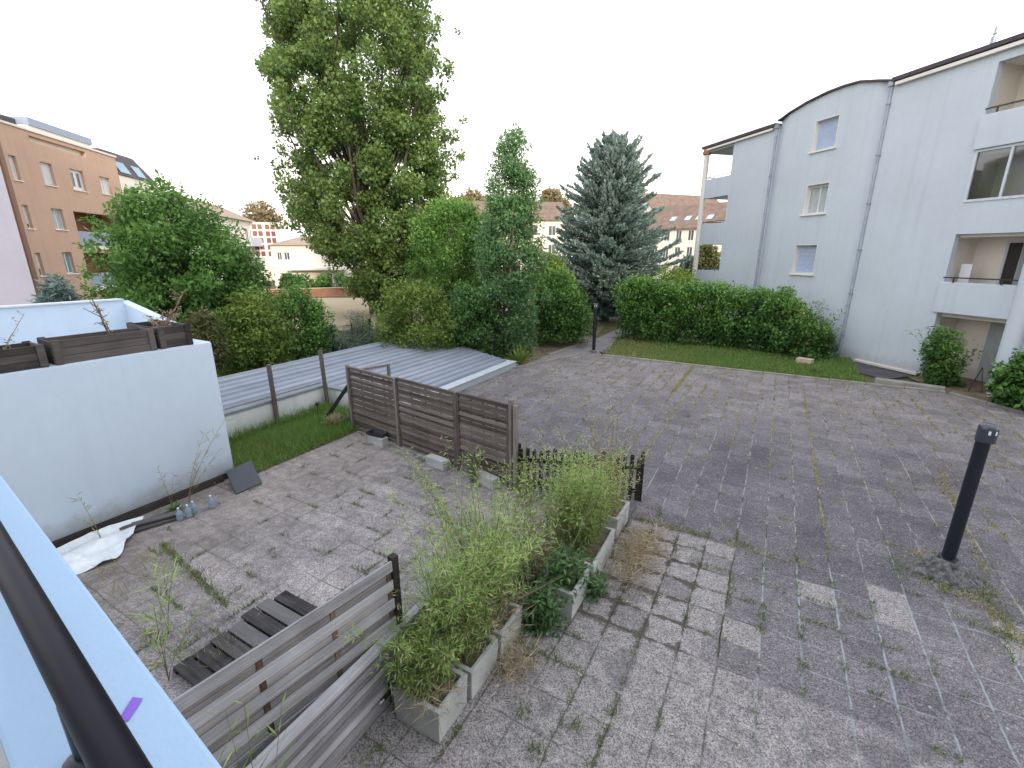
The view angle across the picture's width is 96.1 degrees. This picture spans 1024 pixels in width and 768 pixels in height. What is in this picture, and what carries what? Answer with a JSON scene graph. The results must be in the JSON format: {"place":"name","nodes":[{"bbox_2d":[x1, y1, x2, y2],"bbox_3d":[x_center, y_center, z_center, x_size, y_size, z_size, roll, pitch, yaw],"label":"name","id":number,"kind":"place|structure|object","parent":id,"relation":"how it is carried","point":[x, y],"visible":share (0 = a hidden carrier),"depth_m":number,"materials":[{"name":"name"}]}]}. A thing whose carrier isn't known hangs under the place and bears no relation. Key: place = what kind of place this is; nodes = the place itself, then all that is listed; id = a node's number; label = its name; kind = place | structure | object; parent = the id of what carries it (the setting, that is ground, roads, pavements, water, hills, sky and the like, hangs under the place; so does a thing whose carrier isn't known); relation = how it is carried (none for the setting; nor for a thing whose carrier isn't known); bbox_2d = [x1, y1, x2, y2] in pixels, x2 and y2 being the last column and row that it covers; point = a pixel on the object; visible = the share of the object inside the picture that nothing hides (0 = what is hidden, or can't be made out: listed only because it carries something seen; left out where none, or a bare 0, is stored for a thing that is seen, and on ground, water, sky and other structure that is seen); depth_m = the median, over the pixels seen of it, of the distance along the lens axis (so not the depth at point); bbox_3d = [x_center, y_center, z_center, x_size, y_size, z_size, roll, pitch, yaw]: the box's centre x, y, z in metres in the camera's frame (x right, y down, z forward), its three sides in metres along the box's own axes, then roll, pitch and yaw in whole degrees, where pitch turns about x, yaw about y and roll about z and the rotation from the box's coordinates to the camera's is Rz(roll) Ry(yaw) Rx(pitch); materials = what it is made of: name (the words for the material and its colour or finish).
{"place":"outdoors","nodes":[
{"label":"outdoors","id":0,"kind":"place"},
{"bbox_2d":[0,743,8,767],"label":"balcony floor","id":1,"kind":"structure","parent":0,"point":[3,762],"depth_m":1.55,"materials":[{"name":"white paint"}]},
{"bbox_2d":[0,475,221,767],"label":"balcony parapet","id":2,"kind":"structure","parent":1,"relation":"attached to","point":[33,735],"depth_m":0.71,"materials":[{"name":"paint"}]},
{"bbox_2d":[0,521,152,767],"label":"handrail","id":3,"kind":"object","parent":2,"relation":"attached to","point":[98,732],"visible":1,"depth_m":0.58,"materials":[{"name":"black metal"}]},
{"bbox_2d":[0,167,36,305],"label":"lilac building","id":4,"kind":"structure","parent":0,"point":[16,285],"depth_m":22.59,"materials":[{"name":"white paint"}]},
{"bbox_2d":[0,114,123,300],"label":"orange building","id":5,"kind":"structure","parent":0,"point":[59,182],"depth_m":31.54,"materials":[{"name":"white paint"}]},
{"bbox_2d":[161,194,265,280],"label":"tiled building","id":6,"kind":"structure","parent":0,"point":[243,222],"depth_m":63.56,"materials":[{"name":"tile"}]},
{"bbox_2d":[228,407,378,478],"bbox_3d":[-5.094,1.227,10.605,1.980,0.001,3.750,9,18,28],"label":"lawn","id":7,"kind":"structure","parent":0,"point":[291,449],"depth_m":9.89,"materials":[{"name":"plant"}]},
{"bbox_2d":[266,364,279,423],"bbox_3d":[-5.749,0.339,11.104,0.080,1.660,0.080,2,15,12],"label":"timber post","id":8,"kind":"object","parent":7,"relation":"on","point":[272,390],"visible":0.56,"depth_m":11.04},
{"bbox_2d":[215,424,360,492],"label":"dry lawn grass","id":9,"kind":"structure","parent":7,"relation":"on","point":[278,447],"depth_m":9.82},
{"bbox_2d":[228,400,366,451],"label":"tall lawn grass","id":10,"kind":"structure","parent":7,"relation":"on","point":[324,407],"depth_m":10.83,"materials":[{"name":"plant"}]},
{"bbox_2d":[77,431,559,767],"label":"terrace pavement","id":11,"kind":"structure","parent":0,"point":[238,534],"depth_m":6.79,"materials":[{"name":"stone"}]},
{"bbox_2d":[56,516,143,574],"bbox_3d":[-5.970,2.358,6.425,1.000,0.118,1.750,9,18,28],"label":"plastic sheet","id":12,"kind":"object","parent":11,"relation":"on","point":[82,554],"visible":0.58,"depth_m":6.54,"materials":[{"name":"plastic"}]},
{"bbox_2d":[124,555,186,633],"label":"bamboo sprig","id":13,"kind":"object","parent":11,"relation":"on","point":[169,598],"visible":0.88,"depth_m":5.07,"materials":[{"name":"plant"}]},
{"bbox_2d":[136,591,210,680],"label":"bamboo sprig","id":14,"kind":"object","parent":11,"relation":"on","point":[163,643],"visible":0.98,"depth_m":4.53,"materials":[{"name":"plant"}]},
{"bbox_2d":[85,538,264,669],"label":"terrace dry grass","id":15,"kind":"structure","parent":11,"relation":"on","point":[144,558],"depth_m":5.36,"materials":[{"name":"plant"}]},
{"bbox_2d":[226,461,261,493],"bbox_3d":[-4.918,1.703,8.438,0.465,0.283,0.661,-15,22,-42],"label":"board","id":16,"kind":"object","parent":11,"relation":"on","point":[244,477],"visible":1,"depth_m":8.42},
{"bbox_2d":[173,590,316,685],"bbox_3d":[-2.616,2.820,4.924,1.296,0.068,1.280,9,18,28],"label":"duckboard","id":17,"kind":"object","parent":11,"relation":"on","point":[192,673],"visible":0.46,"depth_m":5.05,"materials":[{"name":"wood"}]},
{"bbox_2d":[159,429,468,607],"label":"weeds","id":18,"kind":"object","parent":11,"relation":"on","point":[220,598],"visible":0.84,"depth_m":6.34,"materials":[{"name":"green plant"}]},
{"bbox_2d":[246,575,449,767],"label":"fence panel","id":19,"kind":"object","parent":11,"relation":"on","point":[308,724],"visible":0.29,"depth_m":3.76,"materials":[{"name":"wood"}]},
{"bbox_2d":[425,453,449,470],"bbox_3d":[-1.487,1.549,9.154,0.500,0.190,0.180,12,20,35],"label":"concrete block","id":20,"kind":"object","parent":11,"relation":"on","point":[434,460],"depth_m":9.08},
{"bbox_2d":[492,437,556,507],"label":"thin shrub","id":21,"kind":"object","parent":11,"relation":"on","point":[524,477],"visible":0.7,"depth_m":7.65,"materials":[{"name":"green plant"}]},
{"bbox_2d":[271,298,570,330],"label":"field","id":22,"kind":"structure","parent":0,"point":[339,306],"depth_m":34.29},
{"bbox_2d":[250,0,467,314],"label":"poplar tree","id":23,"kind":"object","parent":22,"relation":"on","point":[360,164],"visible":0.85,"depth_m":26.46,"materials":[{"name":"green plant"}]},
{"bbox_2d":[252,287,484,296],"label":"brick wall","id":24,"kind":"structure","parent":22,"relation":"on","point":[328,291],"depth_m":45.45,"materials":[{"name":"brick"}]},
{"bbox_2d":[415,192,485,285],"bbox_3d":[-3.446,-7.925,28.776,5.434,7.784,5.258,-3,16,-11],"label":"tree","id":25,"kind":"object","parent":22,"relation":"on","point":[458,198],"visible":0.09,"depth_m":27.67,"materials":[{"name":"green plant"}]},
{"bbox_2d":[417,200,564,272],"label":"long building","id":26,"kind":"structure","parent":0,"point":[549,211],"depth_m":69.21,"materials":[{"name":"paint"}]},
{"bbox_2d":[0,0,1023,256],"label":"sky","id":27,"kind":"structure","parent":0,"point":[172,87],"materials":[{"name":"white"}]},
{"bbox_2d":[517,329,627,367],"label":"path","id":28,"kind":"structure","parent":0,"point":[604,341],"depth_m":20.74,"materials":[{"name":"concrete"}]},
{"bbox_2d":[222,257,945,469],"bbox_3d":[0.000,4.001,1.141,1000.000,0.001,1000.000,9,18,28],"label":"ground","id":29,"kind":"structure","parent":0,"point":[609,326],"depth_m":25.62,"materials":[{"name":"soil"}]},
{"bbox_2d":[27,271,83,303],"bbox_3d":[-18.203,-2.798,18.532,1.611,3.535,1.835,9,18,28],"label":"conifer","id":30,"kind":"object","parent":29,"relation":"on","point":[54,291],"visible":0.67,"depth_m":18.13,"materials":[{"name":"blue plant"}]},
{"bbox_2d":[0,298,233,547],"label":"white block","id":31,"kind":"structure","parent":29,"relation":"on","point":[106,437],"depth_m":7.13,"materials":[{"name":"paint"}]},
{"bbox_2d":[0,341,49,372],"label":"wooden planter","id":32,"kind":"object","parent":31,"relation":"on","point":[24,355],"visible":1,"depth_m":6.11,"materials":[{"name":"wood"}]},
{"bbox_2d":[37,326,157,364],"bbox_3d":[-6.205,-0.603,6.943,0.506,0.342,1.240,9,18,28],"label":"wooden planter","id":33,"kind":"object","parent":31,"relation":"on","point":[60,350],"visible":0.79,"depth_m":6.78,"materials":[{"name":"wood"}]},
{"bbox_2d":[126,319,193,348],"bbox_3d":[-5.996,-0.862,7.834,1.056,0.352,0.500,9,18,28],"label":"wooden planter","id":34,"kind":"object","parent":31,"relation":"on","point":[175,334],"visible":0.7,"depth_m":7.62,"materials":[{"name":"wood"}]},
{"bbox_2d":[143,289,185,326],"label":"dead plant","id":35,"kind":"object","parent":34,"relation":"on","point":[167,321],"visible":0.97,"depth_m":7.84,"materials":[{"name":"plant"}]},
{"bbox_2d":[92,148,157,249],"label":"mansard building","id":36,"kind":"structure","parent":29,"relation":"on","point":[130,171],"depth_m":40.12,"materials":[{"name":"white paint"}]},
{"bbox_2d":[71,168,287,375],"bbox_3d":[-10.598,-3.449,15.246,5.531,6.734,5.688,9,18,28],"label":"leafy tree","id":37,"kind":"object","parent":29,"relation":"on","point":[158,263],"visible":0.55,"depth_m":13.95,"materials":[{"name":"green plant"}]},
{"bbox_2d":[183,306,236,372],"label":"shrub","id":38,"kind":"object","parent":29,"relation":"on","point":[204,327],"visible":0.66,"depth_m":12.92,"materials":[{"name":"green plant"}]},
{"bbox_2d":[207,284,300,377],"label":"shrub","id":39,"kind":"object","parent":29,"relation":"on","point":[250,347],"visible":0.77,"depth_m":14.06,"materials":[{"name":"green plant"}]},
{"bbox_2d":[238,199,286,228],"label":"distant tree","id":40,"kind":"object","parent":29,"relation":"on","point":[258,215],"visible":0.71,"depth_m":76.01,"materials":[{"name":"brown plant"}]},
{"bbox_2d":[249,222,280,281],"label":"gridded building","id":41,"kind":"structure","parent":29,"relation":"on","point":[265,232],"depth_m":68.20,"materials":[{"name":"white paint"}]},
{"bbox_2d":[275,271,312,288],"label":"clipped hedge","id":42,"kind":"object","parent":29,"relation":"on","point":[285,278],"visible":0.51,"depth_m":48.00,"materials":[{"name":"green plant"}]},
{"bbox_2d":[258,279,340,364],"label":"shrub","id":43,"kind":"object","parent":29,"relation":"on","point":[312,325],"visible":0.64,"depth_m":16.02,"materials":[{"name":"green plant"}]},
{"bbox_2d":[269,236,353,288],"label":"cream house","id":44,"kind":"structure","parent":29,"relation":"on","point":[294,255],"depth_m":53.08,"materials":[{"name":"white paint"}]},
{"bbox_2d":[307,271,352,287],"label":"clipped hedge","id":45,"kind":"object","parent":29,"relation":"on","point":[322,280],"visible":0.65,"depth_m":49.11,"materials":[{"name":"green plant"}]},
{"bbox_2d":[323,307,397,353],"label":"shrub","id":46,"kind":"object","parent":29,"relation":"on","point":[357,341],"visible":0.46,"depth_m":17.03,"materials":[{"name":"green plant"}]},
{"bbox_2d":[218,340,516,437],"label":"shed","id":47,"kind":"structure","parent":29,"relation":"on","point":[246,397],"depth_m":13.77,"materials":[{"name":"white paint"}]},
{"bbox_2d":[381,322,603,365],"bbox_3d":[-1.640,-2.347,23.294,10.450,0.001,13.500,9,18,28],"label":"soil bed","id":48,"kind":"object","parent":29,"relation":"on","point":[547,348],"visible":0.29,"depth_m":20.87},
{"bbox_2d":[362,276,466,351],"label":"shrub","id":49,"kind":"object","parent":48,"relation":"on","point":[400,321],"visible":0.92,"depth_m":17.18,"materials":[{"name":"green plant"}]},
{"bbox_2d":[400,194,494,343],"bbox_3d":[-2.775,-5.335,21.685,4.298,6.824,3.847,9,18,28],"label":"shrub","id":50,"kind":"object","parent":48,"relation":"on","point":[431,227],"visible":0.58,"depth_m":20.86,"materials":[{"name":"green plant"}]},
{"bbox_2d":[441,278,506,356],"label":"shrub","id":51,"kind":"object","parent":48,"relation":"on","point":[469,300],"visible":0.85,"depth_m":17.77,"materials":[{"name":"green plant"}]},
{"bbox_2d":[471,123,552,356],"bbox_3d":[0.008,-5.307,18.013,3.266,8.814,2.979,9,18,28],"label":"slim tree","id":52,"kind":"object","parent":48,"relation":"on","point":[509,284],"visible":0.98,"depth_m":17.52,"materials":[{"name":"green plant"}]},
{"bbox_2d":[532,250,579,310],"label":"shrub","id":53,"kind":"object","parent":48,"relation":"on","point":[554,263],"visible":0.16,"depth_m":23.43,"materials":[{"name":"green plant"}]},
{"bbox_2d":[527,265,599,345],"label":"bush","id":54,"kind":"object","parent":48,"relation":"on","point":[563,291],"visible":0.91,"depth_m":20.63,"materials":[{"name":"green plant"}]},
{"bbox_2d":[535,185,572,225],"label":"distant tree","id":55,"kind":"object","parent":29,"relation":"on","point":[549,194],"visible":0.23,"depth_m":80.16,"materials":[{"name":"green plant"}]},
{"bbox_2d":[541,129,687,320],"bbox_3d":[6.092,-9.294,27.952,8.724,10.954,8.631,-3,16,-11],"label":"blue spruce","id":56,"kind":"object","parent":29,"relation":"on","point":[606,252],"visible":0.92,"depth_m":26.19,"materials":[{"name":"green plant"}]},
{"bbox_2d":[639,261,702,306],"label":"shrub","id":57,"kind":"object","parent":29,"relation":"on","point":[681,275],"visible":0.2,"depth_m":24.10,"materials":[{"name":"green plant"}]},
{"bbox_2d":[689,245,720,269],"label":"tree","id":58,"kind":"object","parent":29,"relation":"on","point":[709,255],"visible":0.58,"depth_m":40.43,"materials":[{"name":"green plant"}]},
{"bbox_2d":[610,273,838,358],"bbox_3d":[9.014,-3.145,20.318,9.424,3.353,2.151,9,18,28],"label":"laurel hedge","id":59,"kind":"object","parent":29,"relation":"on","point":[644,307],"visible":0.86,"depth_m":20.28,"materials":[{"name":"green plant"}]},
{"bbox_2d":[604,337,868,382],"bbox_3d":[8.632,-1.192,19.062,9.450,0.001,4.620,9,18,28],"label":"grass strip","id":60,"kind":"object","parent":29,"relation":"on","point":[653,343],"depth_m":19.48,"materials":[{"name":"plant"}]},
{"bbox_2d":[601,338,859,379],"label":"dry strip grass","id":61,"kind":"structure","parent":60,"relation":"on","point":[637,342],"depth_m":19.40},
{"bbox_2d":[748,289,836,361],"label":"shrub","id":62,"kind":"object","parent":60,"relation":"on","point":[773,303],"visible":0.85,"depth_m":18.10,"materials":[{"name":"green plant"}]},
{"bbox_2d":[775,298,846,357],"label":"arching shrub","id":63,"kind":"object","parent":60,"relation":"on","point":[820,324],"visible":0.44,"depth_m":18.23,"materials":[{"name":"green plant"}]},
{"bbox_2d":[603,354,945,393],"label":"kerb","id":64,"kind":"structure","parent":29,"relation":"on","point":[857,382],"depth_m":15.01,"materials":[{"name":"concrete"}]},
{"bbox_2d":[692,6,1023,392],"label":"apartment building","id":65,"kind":"structure","parent":29,"relation":"on","point":[888,212],"depth_m":16.41,"materials":[{"name":"paint"}]},
{"bbox_2d":[789,245,816,275],"bbox_3d":[12.832,-5.414,20.100,0.310,1.290,1.260,-4,16,-14],"label":"window","id":66,"kind":"structure","parent":65,"relation":"in","point":[806,255],"depth_m":20.18,"materials":[{"name":"white glass"}]},
{"bbox_2d":[800,183,828,215],"bbox_3d":[12.846,-7.756,19.361,0.310,1.240,1.230,-4,16,-14],"label":"window","id":67,"kind":"structure","parent":65,"relation":"in","point":[818,193],"depth_m":19.46,"materials":[{"name":"glass"}]},
{"bbox_2d":[808,117,838,153],"bbox_3d":[12.830,-10.156,18.753,0.310,1.230,1.250,-4,16,-14],"label":"window","id":68,"kind":"structure","parent":65,"relation":"in","point":[827,132],"depth_m":18.82,"materials":[{"name":"white glass"}]},
{"bbox_2d":[975,322,1005,381],"bbox_3d":[15.653,-1.092,15.043,0.010,2.050,0.400,-4,16,-14],"label":"loggia door","id":69,"kind":"structure","parent":65,"relation":"in","point":[996,329],"depth_m":15.04,"materials":[{"name":"glass"}]},
{"bbox_2d":[996,241,1023,284],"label":"loggia door","id":70,"kind":"structure","parent":65,"relation":"in","point":[1015,248],"depth_m":14.37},
{"bbox_2d":[639,193,718,248],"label":"tall gabled house","id":71,"kind":"structure","parent":0,"point":[659,200],"depth_m":82.86,"materials":[{"name":"white paint"}]},
{"bbox_2d":[339,351,1023,767],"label":"courtyard pavement","id":72,"kind":"structure","parent":0,"point":[835,717],"depth_m":5.64,"materials":[{"name":"stone"}]},
{"bbox_2d":[204,690,294,767],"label":"bamboo sprig","id":73,"kind":"object","parent":72,"relation":"on","point":[269,727],"visible":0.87,"depth_m":2.98,"materials":[{"name":"plant"}]},
{"bbox_2d":[172,552,404,767],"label":"fence panel","id":74,"kind":"object","parent":72,"relation":"on","point":[306,661],"visible":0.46,"depth_m":3.47,"materials":[{"name":"wood"}]},
{"bbox_2d":[322,363,517,491],"bbox_3d":[-2.107,0.586,9.888,5.905,1.750,1.142,12,20,36],"label":"slatted fence","id":75,"kind":"object","parent":72,"relation":"on","point":[509,441],"visible":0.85,"depth_m":9.17,"materials":[{"name":"wood"}]},
{"bbox_2d":[392,664,467,743],"bbox_3d":[-0.741,2.867,4.228,0.519,0.360,0.440,8,18,27],"label":"concrete planter","id":76,"kind":"object","parent":72,"relation":"on","point":[431,730],"visible":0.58,"depth_m":4.07,"materials":[{"name":"concrete"}]},
{"bbox_2d":[336,591,483,717],"bbox_3d":[-0.852,2.349,4.041,0.912,0.958,1.076,9,18,28],"label":"bamboo","id":77,"kind":"object","parent":76,"relation":"in","point":[420,654],"visible":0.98,"depth_m":4.08,"materials":[{"name":"plant"}]},
{"bbox_2d":[392,659,471,729],"bbox_3d":[-0.726,2.632,4.071,0.781,0.326,0.796,9,18,28],"label":"dry straw","id":78,"kind":"object","parent":76,"relation":"in","point":[435,690],"visible":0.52,"depth_m":4.02,"materials":[{"name":"plant"}]},
{"bbox_2d":[435,630,497,699],"bbox_3d":[-0.480,2.758,4.635,0.519,0.345,0.470,9,18,29],"label":"concrete planter","id":79,"kind":"object","parent":72,"relation":"on","point":[476,672],"visible":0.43,"depth_m":4.47,"materials":[{"name":"concrete"}]},
{"bbox_2d":[378,482,520,664],"bbox_3d":[-0.568,1.844,4.471,1.385,1.687,1.357,1,16,4],"label":"bamboo","id":80,"kind":"object","parent":79,"relation":"in","point":[460,590],"visible":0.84,"depth_m":4.36,"materials":[{"name":"plant"}]},
{"bbox_2d":[478,600,521,659],"bbox_3d":[-0.222,2.639,5.053,0.519,0.345,0.460,9,18,27],"label":"concrete planter","id":81,"kind":"object","parent":72,"relation":"on","point":[498,634],"visible":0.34,"depth_m":4.89,"materials":[{"name":"concrete"}]},
{"bbox_2d":[395,434,551,624],"bbox_3d":[-0.185,1.686,4.539,1.613,1.931,2.424,-6,17,-20],"label":"bamboo","id":82,"kind":"object","parent":81,"relation":"in","point":[496,535],"visible":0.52,"depth_m":4.86,"materials":[{"name":"plant"}]},
{"bbox_2d":[472,580,536,659],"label":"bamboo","id":83,"kind":"object","parent":81,"relation":"in","point":[507,613],"visible":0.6,"depth_m":4.86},
{"bbox_2d":[428,430,575,602],"bbox_3d":[0.108,1.753,5.491,1.973,1.819,1.636,-12,20,-36],"label":"bamboo","id":84,"kind":"object","parent":72,"relation":"on","point":[520,547],"visible":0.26,"depth_m":5.47,"materials":[{"name":"plant"}]},
{"bbox_2d":[483,628,546,694],"bbox_3d":[0.048,2.761,4.669,0.731,0.330,1.039,9,18,28],"label":"dry straw","id":85,"kind":"object","parent":72,"relation":"on","point":[523,661],"visible":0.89,"depth_m":4.68,"materials":[{"name":"plant"}]},
{"bbox_2d":[507,473,566,583],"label":"thin shrub","id":86,"kind":"object","parent":72,"relation":"on","point":[548,536],"visible":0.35,"depth_m":6.26,"materials":[{"name":"green plant"}]},
{"bbox_2d":[517,576,569,643],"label":"leafy weed","id":87,"kind":"object","parent":72,"relation":"on","point":[544,614],"visible":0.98,"depth_m":5.14,"materials":[{"name":"green plant"}]},
{"bbox_2d":[518,489,568,586],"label":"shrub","id":88,"kind":"object","parent":72,"relation":"on","point":[538,570],"visible":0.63,"depth_m":5.67,"materials":[{"name":"plant"}]},
{"bbox_2d":[539,561,588,619],"bbox_3d":[0.635,2.478,5.590,0.439,0.360,0.520,9,18,28],"label":"concrete planter","id":89,"kind":"object","parent":72,"relation":"on","point":[570,608],"visible":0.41,"depth_m":5.36,"materials":[{"name":"concrete"}]},
{"bbox_2d":[527,542,601,603],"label":"leafy weed","id":90,"kind":"object","parent":89,"relation":"in","point":[569,562],"visible":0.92,"depth_m":5.43,"materials":[{"name":"green plant"}]},
{"bbox_2d":[133,353,1023,767],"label":"weeds","id":91,"kind":"object","parent":72,"relation":"on","point":[539,745],"visible":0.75,"depth_m":5.34,"materials":[{"name":"green plant"}]},
{"bbox_2d":[518,443,644,500],"bbox_3d":[1.156,1.552,7.953,2.152,0.953,0.110,3,16,9],"label":"picket fence","id":92,"kind":"object","parent":72,"relation":"on","point":[638,491],"visible":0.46,"depth_m":7.87,"materials":[{"name":"metal"}]},
{"bbox_2d":[560,525,614,587],"bbox_3d":[1.038,2.293,6.256,0.459,0.350,0.919,8,18,27],"label":"concrete planter","id":93,"kind":"object","parent":72,"relation":"on","point":[605,545],"visible":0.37,"depth_m":6.14,"materials":[{"name":"concrete"}]},
{"bbox_2d":[532,427,648,556],"bbox_3d":[1.005,1.420,6.158,1.409,1.575,1.771,9,18,28],"label":"bamboo","id":94,"kind":"object","parent":93,"relation":"in","point":[577,494],"visible":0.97,"depth_m":6.01,"materials":[{"name":"plant"}]},
{"bbox_2d":[583,565,612,609],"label":"leafy weed","id":95,"kind":"object","parent":72,"relation":"on","point":[597,590],"visible":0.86,"depth_m":5.67,"materials":[{"name":"green plant"}]},
{"bbox_2d":[597,499,629,538],"bbox_3d":[1.509,2.048,7.116,0.439,0.350,0.580,9,18,30],"label":"concrete planter","id":96,"kind":"object","parent":72,"relation":"on","point":[616,524],"visible":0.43,"depth_m":6.93,"materials":[{"name":"concrete"}]},
{"bbox_2d":[582,389,687,516],"bbox_3d":[1.810,1.138,6.727,1.643,1.805,2.168,3,16,10],"label":"thin shrub","id":97,"kind":"object","parent":96,"relation":"in","point":[619,468],"visible":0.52,"depth_m":6.96,"materials":[{"name":"green plant"}]},
{"bbox_2d":[595,498,690,615],"bbox_3d":[1.752,2.235,6.415,1.240,0.384,2.582,9,18,28],"label":"dry straw","id":98,"kind":"object","parent":72,"relation":"on","point":[634,550],"visible":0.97,"depth_m":6.35,"materials":[{"name":"plant"}]},
{"bbox_2d":[402,351,1023,658],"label":"dry weeds","id":99,"kind":"object","parent":72,"relation":"on","point":[891,543],"visible":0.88,"depth_m":10.37,"materials":[{"name":"plant"}]},
{"bbox_2d":[911,422,999,594],"bbox_3d":[5.766,1.528,5.817,0.788,2.153,0.789,-8,18,-25],"label":"bollard lamp","id":100,"kind":"object","parent":72,"relation":"on","point":[945,566],"visible":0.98,"depth_m":5.88,"materials":[{"name":"black metal"}]},
{"bbox_2d":[641,202,726,277],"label":"gabled house","id":101,"kind":"structure","parent":0,"point":[683,219],"depth_m":64.14,"materials":[{"name":"white paint"}]},
{"bbox_2d":[892,370,1023,413],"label":"soil","id":102,"kind":"structure","parent":0,"point":[974,391],"depth_m":14.50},
{"bbox_2d":[912,323,969,387],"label":"bush","id":103,"kind":"object","parent":102,"relation":"on","point":[944,378],"visible":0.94,"depth_m":14.62,"materials":[{"name":"green plant"}]},
{"bbox_2d":[905,328,983,383],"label":"arching shrub","id":104,"kind":"object","parent":102,"relation":"on","point":[967,357],"visible":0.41,"depth_m":14.54,"materials":[{"name":"green plant"}]},
{"bbox_2d":[983,347,1023,412],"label":"bush","id":105,"kind":"object","parent":102,"relation":"on","point":[1006,387],"visible":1,"depth_m":12.46,"materials":[{"name":"green plant"}]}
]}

